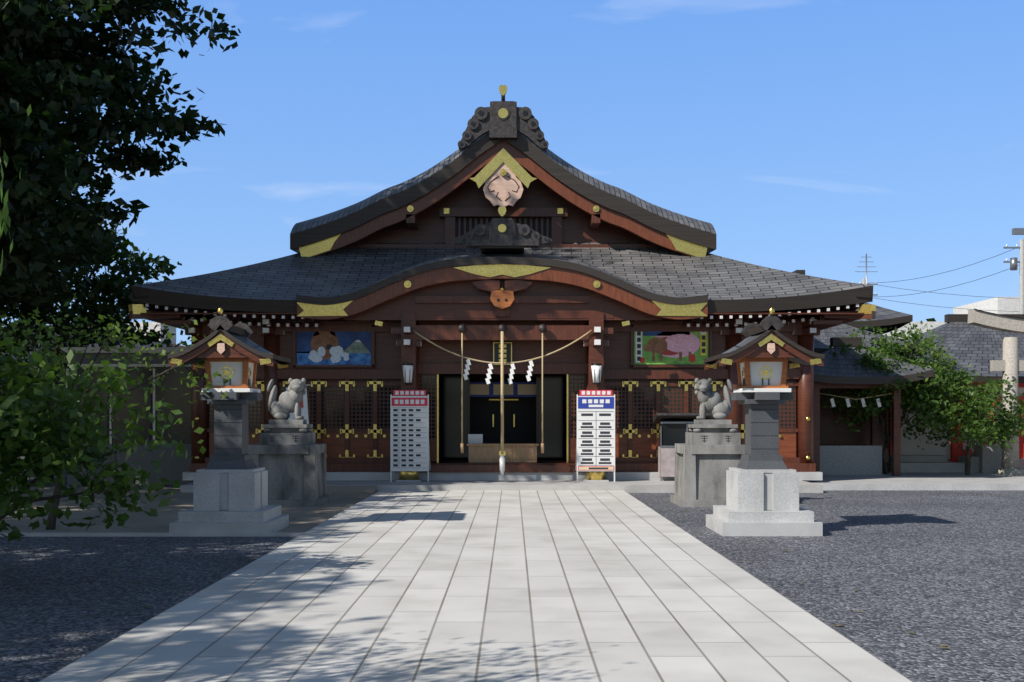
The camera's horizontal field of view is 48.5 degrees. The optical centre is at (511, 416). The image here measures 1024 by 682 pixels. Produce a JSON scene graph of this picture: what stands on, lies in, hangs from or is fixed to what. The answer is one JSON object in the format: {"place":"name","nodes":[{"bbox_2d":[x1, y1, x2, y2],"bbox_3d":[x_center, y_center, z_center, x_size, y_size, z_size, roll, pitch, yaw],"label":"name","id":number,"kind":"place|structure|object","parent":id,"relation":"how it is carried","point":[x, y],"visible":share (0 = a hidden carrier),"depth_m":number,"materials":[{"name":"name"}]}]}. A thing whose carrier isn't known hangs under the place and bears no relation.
{"place":"outdoors","nodes":[
{"label":"outdoors","id":0,"kind":"place"},
{"bbox_2d":[0,325,174,458],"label":"neighbour house","id":1,"kind":"structure","parent":0,"point":[136,345],"depth_m":40.21,"materials":[{"name":"stone"}]},
{"bbox_2d":[0,487,371,531],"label":"sand ground","id":2,"kind":"structure","parent":0,"point":[305,519],"depth_m":17.48,"materials":[{"name":"grey gravel"}]},
{"bbox_2d":[168,308,290,532],"bbox_3d":[-3.660,0.068,14.850,1.320,2.865,1.250,0,0,0],"label":"lantern","id":3,"kind":"object","parent":2,"relation":"on","point":[230,487],"visible":0.98,"depth_m":14.50,"materials":[{"name":"stone"}]},
{"bbox_2d":[249,378,330,506],"bbox_3d":[-3.820,0.422,19.400,1.260,2.155,1.260,0,0,0],"label":"guardian statue","id":4,"kind":"object","parent":2,"relation":"on","point":[289,456],"visible":0.98,"depth_m":18.89,"materials":[{"name":"stone"}]},
{"bbox_2d":[38,491,912,681],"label":"stone path","id":5,"kind":"structure","parent":0,"point":[501,586],"depth_m":8.48,"materials":[{"name":"stone"}]},
{"bbox_2d":[0,498,950,654],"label":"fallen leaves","id":6,"kind":"object","parent":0,"point":[317,523],"visible":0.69,"depth_m":9.66,"materials":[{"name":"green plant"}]},
{"bbox_2d":[0,470,1023,681],"bbox_3d":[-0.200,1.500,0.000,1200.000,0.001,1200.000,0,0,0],"label":"ground","id":7,"kind":"structure","parent":0,"point":[933,570],"depth_m":10.66,"materials":[{"name":"grey gravel"}]},
{"bbox_2d":[0,104,31,274],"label":"tree","id":8,"kind":"object","parent":7,"relation":"on","point":[5,216],"visible":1,"depth_m":5.38,"materials":[{"name":"green plant"}]},
{"bbox_2d":[0,352,68,479],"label":"hedge wood","id":9,"kind":"object","parent":7,"relation":"on","point":[29,375],"visible":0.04,"depth_m":26.08,"materials":[{"name":"green plant"}]},
{"bbox_2d":[0,199,189,386],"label":"tree","id":10,"kind":"object","parent":7,"relation":"on","point":[113,285],"visible":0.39,"depth_m":29.83,"materials":[{"name":"green plant"}]},
{"bbox_2d":[0,336,205,541],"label":"bush","id":11,"kind":"object","parent":7,"relation":"on","point":[36,419],"visible":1,"depth_m":9.94,"materials":[{"name":"green plant"}]},
{"bbox_2d":[0,301,234,529],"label":"tree","id":12,"kind":"object","parent":7,"relation":"on","point":[56,360],"visible":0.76,"depth_m":15.01,"materials":[{"name":"green plant"}]},
{"bbox_2d":[0,0,240,305],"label":"tree","id":13,"kind":"object","parent":7,"relation":"on","point":[41,57],"visible":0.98,"depth_m":21.09,"materials":[{"name":"green plant"}]},
{"bbox_2d":[61,347,192,484],"bbox_3d":[-8.200,-0.005,29.000,3.300,3.010,8.300,0,0,0],"label":"glass annex","id":14,"kind":"object","parent":7,"relation":"on","point":[173,467],"visible":0.4,"depth_m":24.96,"materials":[{"name":"grey"}]},
{"bbox_2d":[0,532,303,536],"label":"stone curb","id":15,"kind":"structure","parent":7,"relation":"on","point":[127,534],"depth_m":14.20,"materials":[{"name":"stone"}]},
{"bbox_2d":[0,315,935,346],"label":"distant tree line leaves","id":16,"kind":"object","parent":7,"relation":"on","point":[928,320],"depth_m":138.77,"materials":[{"name":"green plant"}]},
{"bbox_2d":[180,480,822,493],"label":"stone step","id":17,"kind":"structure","parent":7,"relation":"on","point":[375,486],"depth_m":22.30,"materials":[{"name":"grey stone"}]},
{"bbox_2d":[286,384,309,423],"bbox_3d":[-4.343,0.350,23.200,0.494,2.001,0.230,0,0,0],"label":"nobori banner","id":18,"kind":"object","parent":17,"relation":"on","point":[304,408],"visible":0.1,"depth_m":23.25,"materials":[{"name":"white fabric"}]},
{"bbox_2d":[390,390,430,481],"bbox_3d":[-2.110,0.404,23.764,0.791,1.892,0.666,0,0,0],"label":"sign board","id":19,"kind":"object","parent":17,"relation":"on","point":[409,432],"visible":1,"depth_m":23.44,"materials":[{"name":"white paint"}]},
{"bbox_2d":[183,279,822,481],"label":"shrine facade","id":20,"kind":"structure","parent":17,"relation":"on","point":[349,412],"depth_m":24.34,"materials":[{"name":"brown wood"}]},
{"bbox_2d":[131,102,872,319],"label":"hall roof","id":21,"kind":"structure","parent":20,"relation":"on","point":[363,279],"depth_m":24.98,"materials":[{"name":"grey tile"}]},
{"bbox_2d":[297,85,707,325],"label":"roof ornaments","id":22,"kind":"object","parent":21,"relation":"attached to","point":[502,119],"visible":1,"depth_m":25.70},
{"bbox_2d":[129,168,875,334],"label":"roof eaves","id":23,"kind":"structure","parent":20,"relation":"attached to","point":[540,208],"depth_m":26.62,"materials":[{"name":"brown wood"}]},
{"bbox_2d":[297,332,707,364],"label":"painted panels","id":24,"kind":"object","parent":20,"relation":"attached to","point":[333,348],"visible":1,"depth_m":24.29,"materials":[{"name":"paint"}]},
{"bbox_2d":[413,324,591,475],"bbox_3d":[-0.200,-0.340,23.490,3.718,3.140,0.200,0,0,0],"label":"shimenawa and bell ropes","id":25,"kind":"object","parent":20,"relation":"hanging from","point":[502,328],"visible":1,"depth_m":23.49,"materials":[{"name":"beige fabric"}]},
{"bbox_2d":[575,390,614,481],"bbox_3d":[1.730,0.404,23.763,0.791,1.892,0.668,0,0,0],"label":"sign board","id":26,"kind":"object","parent":17,"relation":"on","point":[595,446],"visible":1,"depth_m":23.44,"materials":[{"name":"white paint"}]},
{"bbox_2d":[653,413,716,480],"bbox_3d":[3.650,0.643,23.870,1.300,1.424,0.691,0,0,0],"label":"display cabinet","id":27,"kind":"object","parent":17,"relation":"on","point":[673,428],"visible":0.48,"depth_m":23.73,"materials":[{"name":"silver metal"}]},
{"bbox_2d":[670,378,744,506],"bbox_3d":[3.420,0.422,19.400,1.260,2.155,1.260,0,0,0],"label":"guardian statue","id":28,"kind":"object","parent":7,"relation":"on","point":[708,453],"visible":0.95,"depth_m":18.91,"materials":[{"name":"stone"}]},
{"bbox_2d":[704,308,824,535],"bbox_3d":[3.260,0.068,14.850,1.320,2.865,1.250,0,0,0],"label":"lantern","id":29,"kind":"object","parent":7,"relation":"on","point":[762,489],"visible":1,"depth_m":14.48,"materials":[{"name":"stone"}]},
{"bbox_2d":[738,270,917,470],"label":"side building","id":30,"kind":"structure","parent":7,"relation":"on","point":[831,433],"depth_m":29.00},
{"bbox_2d":[852,228,1023,313],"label":"utility poles","id":31,"kind":"object","parent":7,"relation":"on","point":[1014,262],"visible":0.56,"depth_m":55.96,"materials":[{"name":"metal"}]},
{"bbox_2d":[896,314,1023,468],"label":"building","id":32,"kind":"structure","parent":7,"relation":"on","point":[978,348],"depth_m":30.80,"materials":[{"name":"grey tile"}]},
{"bbox_2d":[909,382,1023,443],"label":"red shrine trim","id":33,"kind":"structure","parent":7,"relation":"on","point":[1020,389],"depth_m":29.13,"materials":[{"name":"red paint"}]},
{"bbox_2d":[968,309,1023,474],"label":"stone torii","id":34,"kind":"object","parent":7,"relation":"on","point":[1011,364],"visible":0.77,"depth_m":27.24,"materials":[{"name":"grey stone"}]},
{"bbox_2d":[2,0,1023,345],"label":"sky","id":35,"kind":"structure","parent":0,"point":[816,137],"materials":[{"name":"blue"}]},
{"bbox_2d":[128,297,1018,346],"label":"distant buildings","id":36,"kind":"structure","parent":0,"point":[1004,305],"depth_m":119.00,"materials":[{"name":"concrete"}]},
{"bbox_2d":[802,471,1023,489],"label":"pavement","id":37,"kind":"structure","parent":0,"point":[941,481],"depth_m":24.46,"materials":[{"name":"concrete"}]},
{"bbox_2d":[814,337,933,475],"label":"water pavilion","id":38,"kind":"structure","parent":37,"relation":"on","point":[837,372],"depth_m":26.75,"materials":[{"name":"brown wood"}]},
{"bbox_2d":[821,319,982,473],"bbox_3d":[9.416,-0.402,27.488,3.608,4.034,3.274,0,0,-38],"label":"tree","id":39,"kind":"object","parent":37,"relation":"on","point":[906,392],"visible":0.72,"depth_m":27.13,"materials":[{"name":"green plant"}]},
{"bbox_2d":[886,455,964,471],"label":"shrine steps","id":40,"kind":"structure","parent":37,"relation":"on","point":[925,463],"depth_m":28.40,"materials":[{"name":"stone"}]},
{"bbox_2d":[884,320,971,420],"bbox_3d":[10.470,-0.438,29.223,2.864,4.087,2.539,0,0,0],"label":"tree","id":41,"kind":"object","parent":37,"relation":"on","point":[920,354],"visible":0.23,"depth_m":28.78,"materials":[{"name":"green plant"}]},
{"bbox_2d":[901,369,1023,475],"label":"tree","id":42,"kind":"object","parent":37,"relation":"on","point":[970,420],"visible":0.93,"depth_m":26.52,"materials":[{"name":"green plant"}]},
{"bbox_2d":[958,399,995,472],"bbox_3d":[11.700,0.515,28.600,0.866,1.970,1.000,0,0,0],"label":"stone lantern","id":43,"kind":"object","parent":37,"relation":"on","point":[974,463],"visible":0.09,"depth_m":28.35,"materials":[{"name":"black"}]},
{"bbox_2d":[974,421,1001,472],"bbox_3d":[11.850,0.792,28.300,0.500,1.415,0.500,0,0,0],"label":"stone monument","id":44,"kind":"object","parent":37,"relation":"on","point":[989,456],"visible":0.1,"depth_m":28.05,"materials":[{"name":"grey stone"}]},
{"bbox_2d":[889,390,960,461],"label":"side building wall","id":45,"kind":"structure","parent":0,"point":[951,450],"depth_m":29.56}
]}

